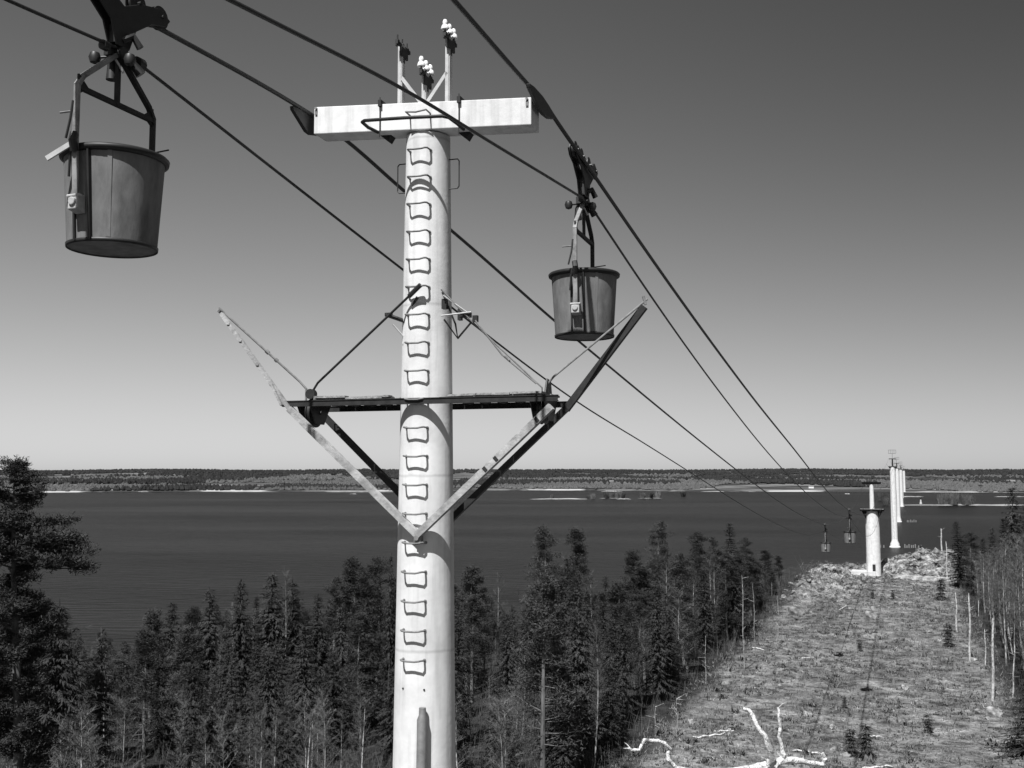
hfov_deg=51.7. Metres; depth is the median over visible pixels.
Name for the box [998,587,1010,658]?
birch tree
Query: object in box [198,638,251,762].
spruce tree
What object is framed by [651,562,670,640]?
spruce tree
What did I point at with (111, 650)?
pine tree
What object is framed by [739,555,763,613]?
pine tree
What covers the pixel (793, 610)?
boulder
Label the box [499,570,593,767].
pine tree
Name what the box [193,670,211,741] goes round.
spruce tree
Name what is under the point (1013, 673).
dead birch
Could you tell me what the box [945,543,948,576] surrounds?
dead birch
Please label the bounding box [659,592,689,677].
spruce tree
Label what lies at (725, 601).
pine tree
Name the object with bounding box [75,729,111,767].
birch tree
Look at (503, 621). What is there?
spruce tree
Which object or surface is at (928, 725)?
spruce sapling
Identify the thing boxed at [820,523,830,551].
ropeway bucket
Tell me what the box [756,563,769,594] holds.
pine tree
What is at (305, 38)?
haul rope
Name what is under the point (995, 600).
birch tree
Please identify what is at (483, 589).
pine tree
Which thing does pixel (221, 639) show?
birch tree
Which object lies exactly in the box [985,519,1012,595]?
spruce tree
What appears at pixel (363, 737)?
birch tree
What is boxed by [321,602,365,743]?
spruce tree
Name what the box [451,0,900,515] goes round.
track rope
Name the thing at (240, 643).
spruce tree
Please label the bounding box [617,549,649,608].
pine tree
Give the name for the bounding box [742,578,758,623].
pine tree
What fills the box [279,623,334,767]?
spruce tree
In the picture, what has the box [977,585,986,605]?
spruce tree
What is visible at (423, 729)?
ropeway pylon
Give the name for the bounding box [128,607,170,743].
pine tree
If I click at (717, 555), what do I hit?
pine tree
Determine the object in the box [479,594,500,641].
pine tree
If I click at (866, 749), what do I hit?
spruce sapling
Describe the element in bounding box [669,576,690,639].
spruce tree
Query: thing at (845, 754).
boulder
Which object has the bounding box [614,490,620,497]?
leafless shrub
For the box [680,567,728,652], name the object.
spruce tree
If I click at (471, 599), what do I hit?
pine tree
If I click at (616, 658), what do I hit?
spruce tree
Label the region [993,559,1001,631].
birch tree
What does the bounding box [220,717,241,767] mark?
birch tree
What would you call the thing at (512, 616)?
spruce tree
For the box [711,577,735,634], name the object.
spruce tree
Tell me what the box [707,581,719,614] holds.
spruce tree
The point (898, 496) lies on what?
ropeway pylon
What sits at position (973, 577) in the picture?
spruce tree
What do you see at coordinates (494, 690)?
spruce tree
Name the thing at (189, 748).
spruce tree
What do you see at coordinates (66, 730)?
birch tree
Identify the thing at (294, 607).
pine tree
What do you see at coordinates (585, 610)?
spruce tree
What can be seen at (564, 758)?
spruce tree
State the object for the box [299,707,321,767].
birch tree
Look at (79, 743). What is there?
birch tree
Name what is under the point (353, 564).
pine tree
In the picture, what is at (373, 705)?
spruce tree
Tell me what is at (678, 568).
pine tree
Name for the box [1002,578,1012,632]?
birch tree
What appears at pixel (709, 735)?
fallen branch
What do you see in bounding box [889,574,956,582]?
gravel bank
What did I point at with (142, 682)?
pine tree
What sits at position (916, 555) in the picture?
boulder
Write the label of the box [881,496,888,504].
leafless shrub
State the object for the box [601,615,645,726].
spruce tree
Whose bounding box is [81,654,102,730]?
pine tree
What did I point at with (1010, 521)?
spruce tree
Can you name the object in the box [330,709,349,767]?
birch tree
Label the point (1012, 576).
birch tree
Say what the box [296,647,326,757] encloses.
spruce tree
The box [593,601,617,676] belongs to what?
spruce tree
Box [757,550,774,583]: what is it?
pine tree
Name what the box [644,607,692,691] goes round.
spruce tree
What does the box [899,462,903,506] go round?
ropeway pylon
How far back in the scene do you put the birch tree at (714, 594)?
123.51 m
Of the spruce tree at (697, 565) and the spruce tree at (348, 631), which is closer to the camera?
the spruce tree at (348, 631)
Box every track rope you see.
[151,25,872,525]
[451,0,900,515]
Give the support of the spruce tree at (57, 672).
on the ground
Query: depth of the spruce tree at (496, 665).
121.66 m
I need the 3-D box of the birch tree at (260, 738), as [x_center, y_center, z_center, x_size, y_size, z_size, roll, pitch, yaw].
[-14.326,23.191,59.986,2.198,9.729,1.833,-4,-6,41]
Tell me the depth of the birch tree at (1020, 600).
97.10 m
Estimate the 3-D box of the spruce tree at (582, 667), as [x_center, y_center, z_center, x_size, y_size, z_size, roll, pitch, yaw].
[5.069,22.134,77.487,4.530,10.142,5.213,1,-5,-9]
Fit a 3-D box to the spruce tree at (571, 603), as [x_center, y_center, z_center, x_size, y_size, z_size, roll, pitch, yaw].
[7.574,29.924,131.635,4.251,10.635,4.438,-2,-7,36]
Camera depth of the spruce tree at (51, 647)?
156.84 m
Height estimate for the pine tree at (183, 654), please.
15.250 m
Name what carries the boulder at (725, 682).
on the ground
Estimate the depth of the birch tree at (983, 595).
153.29 m
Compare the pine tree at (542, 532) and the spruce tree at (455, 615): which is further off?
the pine tree at (542, 532)
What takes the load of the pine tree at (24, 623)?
on the ground
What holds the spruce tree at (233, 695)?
on the ground
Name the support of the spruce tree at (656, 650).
on the ground
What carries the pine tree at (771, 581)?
on the ground
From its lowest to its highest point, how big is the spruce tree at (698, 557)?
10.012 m
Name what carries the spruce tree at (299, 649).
on the ground
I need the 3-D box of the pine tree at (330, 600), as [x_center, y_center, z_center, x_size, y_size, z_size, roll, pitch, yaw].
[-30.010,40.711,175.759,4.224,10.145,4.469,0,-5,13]
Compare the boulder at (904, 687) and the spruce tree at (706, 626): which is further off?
the spruce tree at (706, 626)
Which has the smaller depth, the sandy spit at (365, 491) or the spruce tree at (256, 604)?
the spruce tree at (256, 604)
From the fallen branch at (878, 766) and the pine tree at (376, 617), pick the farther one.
the pine tree at (376, 617)
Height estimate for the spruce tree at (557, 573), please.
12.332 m
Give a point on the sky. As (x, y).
(832, 190)
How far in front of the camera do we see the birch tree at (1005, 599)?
124.90 m
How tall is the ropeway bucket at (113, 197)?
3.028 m
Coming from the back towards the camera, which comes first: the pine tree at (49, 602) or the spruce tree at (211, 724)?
the pine tree at (49, 602)
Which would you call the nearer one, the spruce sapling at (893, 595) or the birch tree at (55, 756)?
the birch tree at (55, 756)
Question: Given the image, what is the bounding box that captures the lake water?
[0,490,1023,655]
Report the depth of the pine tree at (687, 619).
107.44 m
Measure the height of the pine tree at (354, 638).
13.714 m
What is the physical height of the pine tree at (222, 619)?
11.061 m
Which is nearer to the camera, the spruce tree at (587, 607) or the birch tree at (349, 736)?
the birch tree at (349, 736)
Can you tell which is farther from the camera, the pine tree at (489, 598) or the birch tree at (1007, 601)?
the pine tree at (489, 598)
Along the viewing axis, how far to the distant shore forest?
2685.27 m
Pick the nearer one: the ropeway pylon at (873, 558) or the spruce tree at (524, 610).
the spruce tree at (524, 610)
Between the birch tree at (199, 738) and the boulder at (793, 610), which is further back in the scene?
the boulder at (793, 610)
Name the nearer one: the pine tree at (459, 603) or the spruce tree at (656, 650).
the spruce tree at (656, 650)
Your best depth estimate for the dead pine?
33.09 m
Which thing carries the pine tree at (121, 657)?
on the ground
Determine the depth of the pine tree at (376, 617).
159.16 m
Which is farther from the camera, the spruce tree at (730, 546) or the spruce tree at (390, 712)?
the spruce tree at (730, 546)
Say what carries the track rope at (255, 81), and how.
attached to the ropeway pylon at (423, 729)
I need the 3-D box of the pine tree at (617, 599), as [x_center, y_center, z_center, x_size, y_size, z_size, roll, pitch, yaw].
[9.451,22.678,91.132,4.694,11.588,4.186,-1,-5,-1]
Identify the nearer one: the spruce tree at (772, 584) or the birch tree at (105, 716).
the birch tree at (105, 716)
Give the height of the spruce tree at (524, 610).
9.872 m
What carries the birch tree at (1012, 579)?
on the ground
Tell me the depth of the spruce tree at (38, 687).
113.76 m
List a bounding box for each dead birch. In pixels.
[646,703,663,734]
[670,694,684,733]
[700,636,709,682]
[741,577,747,669]
[750,584,756,657]
[776,596,780,645]
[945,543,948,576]
[953,592,958,631]
[963,593,973,660]
[978,629,987,664]
[991,618,994,700]
[1009,644,1018,697]
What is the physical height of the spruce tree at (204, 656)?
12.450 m
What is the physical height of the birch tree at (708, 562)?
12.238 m
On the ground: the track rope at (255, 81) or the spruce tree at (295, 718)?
the spruce tree at (295, 718)
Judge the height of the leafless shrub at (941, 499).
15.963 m
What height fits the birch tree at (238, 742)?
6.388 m
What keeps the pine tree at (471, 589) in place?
on the ground
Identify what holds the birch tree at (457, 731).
on the ground
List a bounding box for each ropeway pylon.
[217,19,647,767]
[851,474,887,575]
[887,450,900,547]
[895,457,901,521]
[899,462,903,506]
[903,468,905,491]
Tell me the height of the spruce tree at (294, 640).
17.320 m
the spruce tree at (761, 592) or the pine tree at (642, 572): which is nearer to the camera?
the pine tree at (642, 572)
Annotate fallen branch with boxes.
[693,732,724,737]
[794,749,819,753]
[863,764,891,767]
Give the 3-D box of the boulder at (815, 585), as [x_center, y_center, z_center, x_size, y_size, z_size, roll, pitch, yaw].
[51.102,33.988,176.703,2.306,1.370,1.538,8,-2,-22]
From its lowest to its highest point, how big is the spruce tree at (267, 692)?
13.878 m
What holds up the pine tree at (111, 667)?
on the ground
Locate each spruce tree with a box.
[3,641,31,748]
[7,599,113,767]
[25,618,41,667]
[28,653,46,720]
[34,679,74,767]
[41,646,53,701]
[43,611,56,675]
[59,634,92,752]
[63,629,75,682]
[67,649,90,698]
[70,693,101,760]
[77,627,121,767]
[106,642,142,728]
[122,630,179,758]
[139,602,189,737]
[153,626,182,744]
[167,663,211,767]
[169,587,245,732]
[175,732,200,767]
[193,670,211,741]
[195,685,223,767]
[198,629,214,680]
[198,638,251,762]
[204,704,253,767]
[206,579,265,731]
[211,606,219,646]
[213,627,225,706]
[214,612,241,666]
[216,661,247,767]
[221,572,300,718]
[234,651,306,767]
[237,619,256,682]
[237,621,263,680]
[237,647,265,766]
[243,638,302,767]
[243,644,264,727]
[245,638,295,754]
[249,596,267,644]
[259,750,276,767]
[263,599,289,677]
[275,581,314,705]
[277,655,318,765]
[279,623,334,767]
[279,674,312,767]
[295,630,307,678]
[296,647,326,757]
[298,593,335,724]
[304,651,358,761]
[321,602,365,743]
[331,592,355,676]
[334,616,354,719]
[336,608,390,725]
[337,603,387,746]
[347,640,379,740]
[348,657,384,729]
[356,668,394,765]
[371,590,396,700]
[377,555,395,706]
[378,603,395,688]
[379,583,395,668]
[454,592,463,673]
[454,610,483,747]
[454,619,483,715]
[454,625,481,767]
[455,689,477,767]
[459,650,486,678]
[467,627,485,689]
[472,679,523,767]
[485,702,527,767]
[486,633,516,690]
[488,614,520,696]
[494,610,507,656]
[497,605,521,679]
[499,627,519,683]
[500,607,537,690]
[506,602,550,698]
[507,587,551,691]
[525,605,591,767]
[525,607,630,767]
[533,569,576,700]
[544,572,562,652]
[547,673,584,767]
[548,619,607,748]
[551,557,581,645]
[563,583,583,653]
[566,570,590,644]
[576,588,598,656]
[578,622,605,736]
[582,588,593,642]
[590,595,598,636]
[592,666,636,751]
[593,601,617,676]
[593,606,639,715]
[595,575,609,640]
[599,630,625,723]
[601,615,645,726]
[617,597,637,639]
[628,584,682,700]
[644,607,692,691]
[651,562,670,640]
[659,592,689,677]
[666,584,696,649]
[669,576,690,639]
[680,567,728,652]
[687,555,714,620]
[689,559,707,601]
[689,576,712,646]
[690,567,718,638]
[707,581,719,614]
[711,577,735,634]
[714,559,753,642]
[720,523,739,578]
[753,564,768,605]
[767,575,777,593]
[944,522,972,587]
[962,560,982,595]
[968,539,986,592]
[971,527,999,597]
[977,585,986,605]
[977,679,1023,758]
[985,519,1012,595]
[991,485,1023,594]
[999,592,1019,648]
[1008,644,1023,681]
[1013,505,1023,583]
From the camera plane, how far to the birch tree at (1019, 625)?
110.69 m
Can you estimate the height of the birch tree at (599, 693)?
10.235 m
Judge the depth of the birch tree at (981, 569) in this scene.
166.07 m
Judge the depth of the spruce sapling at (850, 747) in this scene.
76.08 m
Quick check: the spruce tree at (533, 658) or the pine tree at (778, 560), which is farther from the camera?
the pine tree at (778, 560)
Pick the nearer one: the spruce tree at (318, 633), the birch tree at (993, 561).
the spruce tree at (318, 633)
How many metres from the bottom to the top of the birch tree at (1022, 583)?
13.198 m
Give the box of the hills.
[0,470,1023,492]
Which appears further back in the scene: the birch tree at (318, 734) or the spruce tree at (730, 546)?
the spruce tree at (730, 546)
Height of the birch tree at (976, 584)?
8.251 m
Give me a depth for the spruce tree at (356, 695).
109.78 m
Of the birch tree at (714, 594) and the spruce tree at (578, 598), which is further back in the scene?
the spruce tree at (578, 598)
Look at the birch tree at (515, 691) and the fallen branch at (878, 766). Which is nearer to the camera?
the fallen branch at (878, 766)
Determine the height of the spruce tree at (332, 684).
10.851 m
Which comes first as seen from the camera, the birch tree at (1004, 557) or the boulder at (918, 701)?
the boulder at (918, 701)
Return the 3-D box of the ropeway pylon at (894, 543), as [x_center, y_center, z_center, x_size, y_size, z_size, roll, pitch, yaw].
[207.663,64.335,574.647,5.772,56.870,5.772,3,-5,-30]
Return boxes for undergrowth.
[0,567,1023,767]
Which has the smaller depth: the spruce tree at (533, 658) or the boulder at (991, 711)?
the boulder at (991, 711)
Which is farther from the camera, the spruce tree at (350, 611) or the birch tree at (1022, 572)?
the spruce tree at (350, 611)
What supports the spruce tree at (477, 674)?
on the ground
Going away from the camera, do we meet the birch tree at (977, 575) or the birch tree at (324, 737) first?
the birch tree at (324, 737)
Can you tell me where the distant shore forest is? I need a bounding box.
[0,473,1023,491]
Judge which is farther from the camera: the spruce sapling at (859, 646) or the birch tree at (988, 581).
the birch tree at (988, 581)
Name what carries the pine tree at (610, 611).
on the ground
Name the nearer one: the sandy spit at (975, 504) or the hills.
the sandy spit at (975, 504)
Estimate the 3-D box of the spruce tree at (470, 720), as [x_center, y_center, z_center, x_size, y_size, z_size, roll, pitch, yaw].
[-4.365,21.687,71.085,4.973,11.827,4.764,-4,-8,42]
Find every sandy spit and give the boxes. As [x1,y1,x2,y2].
[235,491,269,491]
[341,491,392,491]
[545,498,578,498]
[918,491,997,492]
[922,504,1020,505]
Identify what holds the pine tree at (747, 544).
on the ground
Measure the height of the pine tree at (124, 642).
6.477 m
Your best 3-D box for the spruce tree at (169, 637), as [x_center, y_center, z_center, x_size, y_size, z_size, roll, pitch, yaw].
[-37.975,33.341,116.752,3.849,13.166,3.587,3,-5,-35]
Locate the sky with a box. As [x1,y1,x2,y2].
[0,0,1023,469]
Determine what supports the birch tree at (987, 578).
on the ground
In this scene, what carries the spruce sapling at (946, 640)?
on the ground
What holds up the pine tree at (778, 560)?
on the ground
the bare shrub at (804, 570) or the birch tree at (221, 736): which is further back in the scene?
the bare shrub at (804, 570)
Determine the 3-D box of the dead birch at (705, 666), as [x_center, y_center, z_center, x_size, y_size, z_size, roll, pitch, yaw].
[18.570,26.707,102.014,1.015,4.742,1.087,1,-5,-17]
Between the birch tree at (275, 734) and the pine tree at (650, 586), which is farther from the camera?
the pine tree at (650, 586)
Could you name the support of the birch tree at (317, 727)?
on the ground
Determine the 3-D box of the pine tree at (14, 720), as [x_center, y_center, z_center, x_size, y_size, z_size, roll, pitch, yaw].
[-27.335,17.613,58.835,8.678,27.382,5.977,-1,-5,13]
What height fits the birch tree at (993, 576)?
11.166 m
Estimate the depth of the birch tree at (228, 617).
136.10 m
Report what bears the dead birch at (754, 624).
on the ground
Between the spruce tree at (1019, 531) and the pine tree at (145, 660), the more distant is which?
the spruce tree at (1019, 531)
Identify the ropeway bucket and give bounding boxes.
[45,0,169,258]
[548,141,619,340]
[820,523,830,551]
[843,508,856,542]
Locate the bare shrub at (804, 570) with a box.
[793,554,816,580]
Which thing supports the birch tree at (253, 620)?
on the ground
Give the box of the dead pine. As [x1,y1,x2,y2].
[623,703,826,767]
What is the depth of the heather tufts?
99.58 m
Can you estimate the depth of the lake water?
670.25 m
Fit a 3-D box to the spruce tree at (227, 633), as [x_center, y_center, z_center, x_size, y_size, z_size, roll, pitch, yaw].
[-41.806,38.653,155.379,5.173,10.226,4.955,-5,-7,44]
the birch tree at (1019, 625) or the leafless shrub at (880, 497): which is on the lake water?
the leafless shrub at (880, 497)
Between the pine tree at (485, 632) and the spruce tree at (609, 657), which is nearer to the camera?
the spruce tree at (609, 657)
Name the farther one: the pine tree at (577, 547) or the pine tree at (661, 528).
the pine tree at (661, 528)
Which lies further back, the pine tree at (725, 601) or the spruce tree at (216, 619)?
the spruce tree at (216, 619)
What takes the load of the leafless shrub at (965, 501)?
on the sandy spit at (975, 504)
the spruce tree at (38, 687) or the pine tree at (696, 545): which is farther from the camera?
the pine tree at (696, 545)
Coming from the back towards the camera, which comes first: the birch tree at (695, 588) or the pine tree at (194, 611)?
the pine tree at (194, 611)
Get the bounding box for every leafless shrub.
[602,491,608,497]
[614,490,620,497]
[877,492,884,499]
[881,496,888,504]
[937,492,948,504]
[947,491,958,504]
[959,493,971,504]
[969,496,975,504]
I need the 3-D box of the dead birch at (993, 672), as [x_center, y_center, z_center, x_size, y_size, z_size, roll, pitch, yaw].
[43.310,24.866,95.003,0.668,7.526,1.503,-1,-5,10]
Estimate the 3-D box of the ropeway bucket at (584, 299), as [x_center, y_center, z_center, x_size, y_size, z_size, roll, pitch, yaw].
[1.163,-2.251,17.075,1.218,3.028,1.156,3,-5,-29]
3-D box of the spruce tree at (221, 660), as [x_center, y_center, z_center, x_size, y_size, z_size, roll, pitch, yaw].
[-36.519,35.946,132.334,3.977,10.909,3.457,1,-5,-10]
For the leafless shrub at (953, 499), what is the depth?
1287.80 m
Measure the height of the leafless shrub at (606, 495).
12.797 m
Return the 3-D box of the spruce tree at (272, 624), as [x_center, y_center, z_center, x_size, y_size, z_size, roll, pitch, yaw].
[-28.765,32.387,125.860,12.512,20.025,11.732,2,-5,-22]
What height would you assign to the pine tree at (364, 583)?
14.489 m
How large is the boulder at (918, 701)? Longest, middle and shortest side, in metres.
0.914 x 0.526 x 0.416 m
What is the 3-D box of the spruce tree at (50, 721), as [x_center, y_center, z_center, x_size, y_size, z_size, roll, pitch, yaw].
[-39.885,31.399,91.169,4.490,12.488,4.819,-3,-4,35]
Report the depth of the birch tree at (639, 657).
93.84 m
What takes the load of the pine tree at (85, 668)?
on the ground
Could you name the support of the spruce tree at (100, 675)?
on the ground
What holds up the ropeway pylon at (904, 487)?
in the lake water
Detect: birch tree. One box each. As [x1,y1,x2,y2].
[46,706,91,767]
[47,733,70,767]
[50,714,76,767]
[57,716,100,767]
[60,697,99,767]
[69,724,86,767]
[72,705,92,761]
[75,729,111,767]
[80,717,106,767]
[101,693,150,767]
[102,673,109,767]
[161,693,201,767]
[164,727,195,767]
[177,697,209,765]
[191,714,206,767]
[195,710,228,767]
[203,708,239,767]
[209,624,227,708]
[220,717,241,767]
[225,602,238,658]
[233,723,242,767]
[236,691,273,767]
[239,720,256,767]
[240,705,273,767]
[248,608,258,646]
[258,699,292,766]
[259,595,275,655]
[276,566,297,667]
[284,697,343,767]
[292,691,326,767]
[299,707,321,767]
[309,698,335,767]
[311,689,341,767]
[313,698,321,765]
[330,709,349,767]
[341,696,377,767]
[343,732,360,767]
[352,686,371,767]
[455,695,464,766]
[455,698,475,767]
[480,673,498,735]
[483,692,514,767]
[485,691,527,767]
[490,571,507,670]
[500,684,510,726]
[509,664,525,733]
[510,641,536,733]
[584,570,597,637]
[585,623,610,767]
[629,620,650,704]
[658,553,677,662]
[667,584,693,684]
[687,570,703,654]
[702,545,721,644]
[705,549,726,647]
[970,551,983,586]
[971,561,981,615]
[972,560,984,597]
[975,552,989,611]
[980,550,995,619]
[980,557,1002,628]
[981,557,1004,613]
[983,546,1017,665]
[983,552,1001,637]
[989,545,1000,606]
[991,571,1002,629]
[992,564,1003,642]
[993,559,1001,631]
[995,535,1012,632]
[995,537,1014,626]
[995,575,1014,643]
[998,561,1012,653]
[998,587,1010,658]
[1000,539,1022,661]
[1000,556,1012,632]
[1002,550,1023,667]
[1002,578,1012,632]
[1006,532,1023,652]
[1006,546,1022,671]
[1010,542,1023,643]
[1010,543,1023,641]
[1012,596,1023,647]
[1013,529,1023,635]
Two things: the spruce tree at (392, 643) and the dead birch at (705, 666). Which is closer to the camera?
the dead birch at (705, 666)
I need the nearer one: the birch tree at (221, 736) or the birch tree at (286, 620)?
the birch tree at (221, 736)
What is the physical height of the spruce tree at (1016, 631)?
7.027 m
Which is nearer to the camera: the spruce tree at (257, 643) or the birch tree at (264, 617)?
the birch tree at (264, 617)
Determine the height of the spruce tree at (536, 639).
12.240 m
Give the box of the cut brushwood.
[683,565,1003,764]
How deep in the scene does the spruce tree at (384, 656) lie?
146.66 m
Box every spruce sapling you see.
[841,696,847,708]
[843,727,857,756]
[856,723,878,759]
[857,638,863,651]
[890,589,895,599]
[921,712,933,733]
[934,577,949,599]
[941,623,955,646]
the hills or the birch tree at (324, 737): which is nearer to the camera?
the birch tree at (324, 737)
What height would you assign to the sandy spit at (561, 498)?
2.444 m
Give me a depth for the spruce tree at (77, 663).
117.75 m
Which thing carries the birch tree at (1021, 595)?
on the ground
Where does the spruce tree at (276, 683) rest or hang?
on the ground
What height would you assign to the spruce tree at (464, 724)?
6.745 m
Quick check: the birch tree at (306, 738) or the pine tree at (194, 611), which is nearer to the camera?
the birch tree at (306, 738)
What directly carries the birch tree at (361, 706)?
on the ground
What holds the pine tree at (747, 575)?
on the ground
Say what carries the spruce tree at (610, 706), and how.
on the ground
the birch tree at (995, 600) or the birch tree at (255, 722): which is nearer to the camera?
the birch tree at (255, 722)
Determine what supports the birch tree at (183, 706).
on the ground
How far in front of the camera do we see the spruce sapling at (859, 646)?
121.06 m
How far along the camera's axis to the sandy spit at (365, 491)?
2140.33 m
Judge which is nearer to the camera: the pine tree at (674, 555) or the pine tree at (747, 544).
the pine tree at (674, 555)
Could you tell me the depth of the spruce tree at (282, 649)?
108.97 m
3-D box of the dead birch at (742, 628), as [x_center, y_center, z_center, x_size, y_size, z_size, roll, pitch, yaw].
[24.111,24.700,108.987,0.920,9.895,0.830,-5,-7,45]
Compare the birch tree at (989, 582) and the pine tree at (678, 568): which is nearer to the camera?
the pine tree at (678, 568)
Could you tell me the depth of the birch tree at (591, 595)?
150.33 m
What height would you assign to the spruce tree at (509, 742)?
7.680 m
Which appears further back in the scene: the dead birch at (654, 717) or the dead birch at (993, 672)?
the dead birch at (993, 672)
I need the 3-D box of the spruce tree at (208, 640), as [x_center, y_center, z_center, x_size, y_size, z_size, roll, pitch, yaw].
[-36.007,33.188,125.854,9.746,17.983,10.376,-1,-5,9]
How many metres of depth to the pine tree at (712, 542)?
170.43 m
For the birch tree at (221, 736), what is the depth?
55.12 m
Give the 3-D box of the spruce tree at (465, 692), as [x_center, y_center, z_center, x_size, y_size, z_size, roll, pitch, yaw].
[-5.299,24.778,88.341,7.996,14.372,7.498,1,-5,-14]
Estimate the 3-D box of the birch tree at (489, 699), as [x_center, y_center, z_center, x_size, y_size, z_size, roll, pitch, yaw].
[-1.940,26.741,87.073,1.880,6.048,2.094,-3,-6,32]
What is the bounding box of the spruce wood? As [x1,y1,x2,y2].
[0,468,1023,490]
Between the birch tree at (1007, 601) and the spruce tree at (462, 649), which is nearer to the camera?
the spruce tree at (462, 649)
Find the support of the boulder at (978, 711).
on the ground
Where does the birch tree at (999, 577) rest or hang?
on the ground
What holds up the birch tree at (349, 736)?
on the ground
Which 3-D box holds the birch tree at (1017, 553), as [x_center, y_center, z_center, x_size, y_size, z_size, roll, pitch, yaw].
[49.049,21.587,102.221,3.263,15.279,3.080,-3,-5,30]
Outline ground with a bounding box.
[0,546,1023,767]
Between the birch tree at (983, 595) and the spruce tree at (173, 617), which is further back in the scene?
the birch tree at (983, 595)
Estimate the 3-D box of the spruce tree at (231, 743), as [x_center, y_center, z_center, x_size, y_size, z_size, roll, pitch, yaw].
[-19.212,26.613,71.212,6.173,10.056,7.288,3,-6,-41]
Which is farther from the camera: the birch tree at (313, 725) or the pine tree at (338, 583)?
the pine tree at (338, 583)
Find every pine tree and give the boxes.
[0,455,100,767]
[19,597,33,641]
[39,597,62,646]
[58,608,71,647]
[64,662,111,741]
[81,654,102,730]
[83,661,128,761]
[92,638,111,668]
[106,637,116,660]
[106,653,143,742]
[108,627,175,767]
[117,641,128,665]
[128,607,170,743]
[130,651,160,733]
[158,622,217,765]
[168,630,212,722]
[177,606,206,659]
[210,617,237,678]
[286,599,301,651]
[294,608,312,704]
[307,576,358,692]
[320,556,386,702]
[321,598,337,649]
[331,610,380,748]
[356,572,374,618]
[359,555,396,697]
[369,594,384,662]
[454,583,464,612]
[454,592,466,625]
[455,564,491,687]
[455,601,481,693]
[461,594,492,702]
[475,617,496,686]
[478,586,491,634]
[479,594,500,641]
[487,620,501,653]
[489,606,507,646]
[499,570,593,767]
[513,524,572,653]
[557,526,594,606]
[591,590,609,641]
[596,578,645,688]
[606,590,624,627]
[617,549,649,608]
[622,565,663,665]
[623,565,659,678]
[628,572,641,606]
[628,589,659,683]
[633,606,666,692]
[643,520,674,594]
[659,553,700,664]
[661,559,672,592]
[664,560,687,618]
[668,552,692,598]
[673,602,708,672]
[682,565,693,601]
[685,531,718,588]
[704,536,721,602]
[706,548,724,606]
[712,553,749,640]
[722,554,751,633]
[726,553,761,630]
[735,537,762,580]
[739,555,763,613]
[740,561,761,615]
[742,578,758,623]
[752,562,765,610]
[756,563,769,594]
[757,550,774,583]
[766,570,779,595]
[773,555,786,586]
[952,532,983,587]
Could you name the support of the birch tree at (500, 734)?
on the ground
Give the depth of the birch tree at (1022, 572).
107.19 m
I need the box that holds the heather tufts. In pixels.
[611,549,1023,767]
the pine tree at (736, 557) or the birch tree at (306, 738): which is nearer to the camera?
the birch tree at (306, 738)
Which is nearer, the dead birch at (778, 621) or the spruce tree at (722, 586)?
the dead birch at (778, 621)
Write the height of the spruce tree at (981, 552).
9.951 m
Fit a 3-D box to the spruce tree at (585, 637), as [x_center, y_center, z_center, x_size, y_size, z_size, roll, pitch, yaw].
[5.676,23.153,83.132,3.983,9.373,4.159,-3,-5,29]
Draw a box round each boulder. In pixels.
[722,680,731,684]
[788,606,804,615]
[803,711,813,716]
[810,583,822,589]
[827,578,834,583]
[839,752,850,756]
[863,611,876,619]
[901,685,908,689]
[912,552,920,558]
[914,700,922,703]
[973,708,984,714]
[985,706,1002,717]
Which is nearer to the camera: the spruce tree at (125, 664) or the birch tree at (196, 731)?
the birch tree at (196, 731)
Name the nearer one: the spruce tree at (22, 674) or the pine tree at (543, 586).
the pine tree at (543, 586)
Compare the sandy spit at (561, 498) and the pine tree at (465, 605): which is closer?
the pine tree at (465, 605)
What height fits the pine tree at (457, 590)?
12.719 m
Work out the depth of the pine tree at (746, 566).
152.06 m
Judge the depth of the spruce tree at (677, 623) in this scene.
124.02 m
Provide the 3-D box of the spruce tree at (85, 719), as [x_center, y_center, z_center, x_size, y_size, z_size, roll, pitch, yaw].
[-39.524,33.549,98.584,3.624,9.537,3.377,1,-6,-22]
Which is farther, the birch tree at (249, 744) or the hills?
the hills
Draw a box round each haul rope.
[4,0,886,538]
[225,0,899,535]
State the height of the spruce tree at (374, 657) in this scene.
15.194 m
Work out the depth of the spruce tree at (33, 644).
136.48 m
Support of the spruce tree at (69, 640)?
on the ground
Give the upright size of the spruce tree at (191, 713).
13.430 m
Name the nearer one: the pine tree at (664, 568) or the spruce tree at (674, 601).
the spruce tree at (674, 601)
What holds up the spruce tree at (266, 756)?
on the ground
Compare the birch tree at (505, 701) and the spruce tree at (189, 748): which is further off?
the birch tree at (505, 701)
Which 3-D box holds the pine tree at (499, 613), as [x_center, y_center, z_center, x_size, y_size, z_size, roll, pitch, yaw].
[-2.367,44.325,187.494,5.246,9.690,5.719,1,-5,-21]
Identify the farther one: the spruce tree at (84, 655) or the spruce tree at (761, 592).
the spruce tree at (761, 592)
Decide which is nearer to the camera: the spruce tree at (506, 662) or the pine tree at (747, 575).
the spruce tree at (506, 662)
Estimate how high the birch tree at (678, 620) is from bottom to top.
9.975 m
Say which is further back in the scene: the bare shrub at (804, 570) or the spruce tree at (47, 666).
the bare shrub at (804, 570)
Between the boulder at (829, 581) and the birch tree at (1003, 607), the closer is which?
the birch tree at (1003, 607)
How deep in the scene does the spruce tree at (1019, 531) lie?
156.92 m
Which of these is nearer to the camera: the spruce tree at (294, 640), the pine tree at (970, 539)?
the spruce tree at (294, 640)

